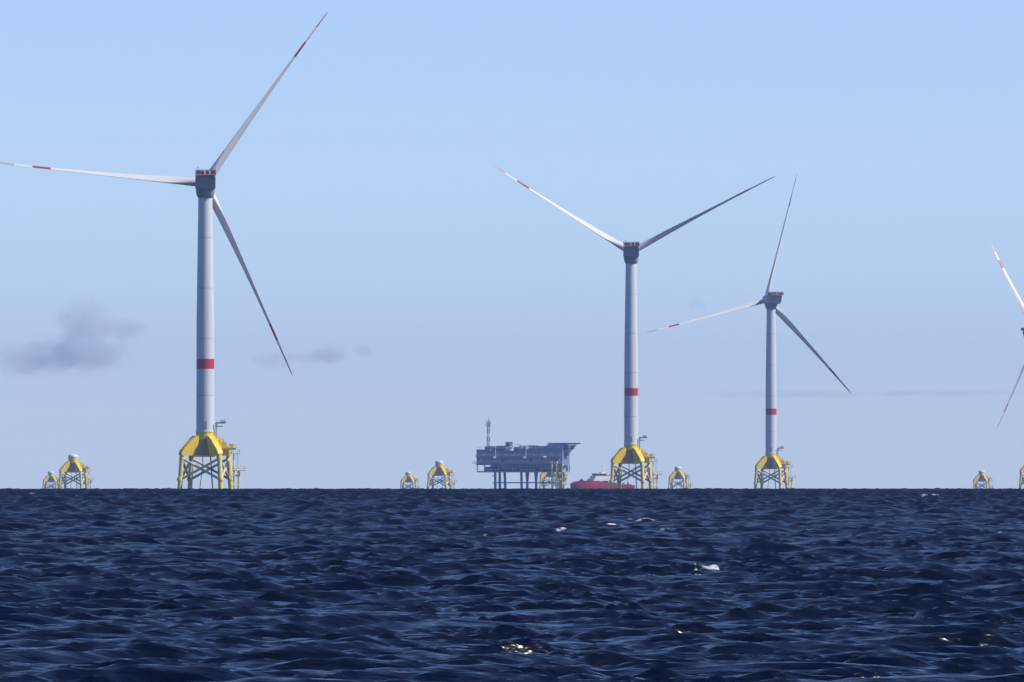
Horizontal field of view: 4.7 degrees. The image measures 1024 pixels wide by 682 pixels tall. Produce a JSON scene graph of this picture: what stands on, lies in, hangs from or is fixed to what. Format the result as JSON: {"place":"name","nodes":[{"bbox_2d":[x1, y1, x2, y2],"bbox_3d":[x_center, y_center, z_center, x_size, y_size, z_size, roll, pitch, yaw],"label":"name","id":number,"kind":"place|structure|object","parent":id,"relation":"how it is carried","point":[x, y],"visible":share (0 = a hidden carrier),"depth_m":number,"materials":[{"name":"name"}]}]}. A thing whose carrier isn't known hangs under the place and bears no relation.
{"place":"outdoors","nodes":[
{"label":"outdoors","id":0,"kind":"place"},
{"bbox_2d":[0,488,1023,681],"bbox_3d":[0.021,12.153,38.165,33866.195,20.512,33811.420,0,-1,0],"label":"sea","id":1,"kind":"structure","parent":0,"point":[515,585],"depth_m":220.92,"materials":[{"name":"blue liquid"}]},
{"bbox_2d":[42,471,61,488],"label":"turbine foundation","id":2,"kind":"object","parent":1,"relation":"in","point":[51,477],"visible":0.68,"depth_m":12295.94,"materials":[{"name":"yellow paint"}]},
{"bbox_2d":[58,454,91,488],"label":"turbine foundation","id":3,"kind":"object","parent":1,"relation":"in","point":[72,464],"visible":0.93,"depth_m":7426.50,"materials":[{"name":"yellow paint"}]},
{"bbox_2d":[0,12,327,488],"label":"wind turbine","id":4,"kind":"object","parent":1,"relation":"in","point":[206,441],"visible":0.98,"depth_m":3917.39,"materials":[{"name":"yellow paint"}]},
{"bbox_2d":[400,472,418,488],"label":"turbine foundation","id":5,"kind":"object","parent":1,"relation":"in","point":[408,478],"visible":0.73,"depth_m":12495.85,"materials":[{"name":"yellow paint"}]},
{"bbox_2d":[427,460,454,488],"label":"turbine foundation","id":6,"kind":"object","parent":1,"relation":"in","point":[439,469],"visible":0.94,"depth_m":8796.44,"materials":[{"name":"yellow paint"}]},
{"bbox_2d":[472,419,579,488],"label":"offshore substation","id":7,"kind":"object","parent":1,"relation":"in","point":[549,457],"visible":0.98,"depth_m":7685.84,"materials":[{"name":"blue paint"}]},
{"bbox_2d":[539,472,564,488],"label":"turbine foundation","id":8,"kind":"object","parent":1,"relation":"in","point":[545,474],"visible":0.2,"depth_m":9445.31,"materials":[{"name":"yellow paint"}]},
{"bbox_2d":[570,465,634,488],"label":"supply ship","id":9,"kind":"object","parent":1,"relation":"on","point":[598,480],"visible":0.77,"depth_m":7195.11,"materials":[{"name":"metal"}]},
{"bbox_2d":[492,164,774,488],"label":"wind turbine","id":10,"kind":"object","parent":1,"relation":"in","point":[630,452],"visible":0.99,"depth_m":5065.15,"materials":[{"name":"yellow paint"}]},
{"bbox_2d":[668,466,692,488],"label":"turbine foundation","id":11,"kind":"object","parent":1,"relation":"in","point":[678,473],"visible":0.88,"depth_m":10496.39,"materials":[{"name":"yellow paint"}]},
{"bbox_2d":[646,175,850,488],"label":"wind turbine","id":12,"kind":"object","parent":1,"relation":"in","point":[770,300],"visible":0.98,"depth_m":6338.07,"materials":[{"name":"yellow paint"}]},
{"bbox_2d":[973,470,992,488],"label":"turbine foundation","id":13,"kind":"object","parent":1,"relation":"in","point":[982,477],"visible":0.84,"depth_m":11895.99,"materials":[{"name":"yellow paint"}]},
{"bbox_2d":[991,244,1023,487],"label":"wind turbine","id":14,"kind":"object","parent":1,"relation":"in","point":[1021,304],"visible":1,"depth_m":7734.32,"materials":[{"name":"white paint"}]},
{"bbox_2d":[0,0,1023,488],"label":"sky","id":15,"kind":"structure","parent":0,"point":[414,294],"materials":[{"name":"blue"}]}
]}

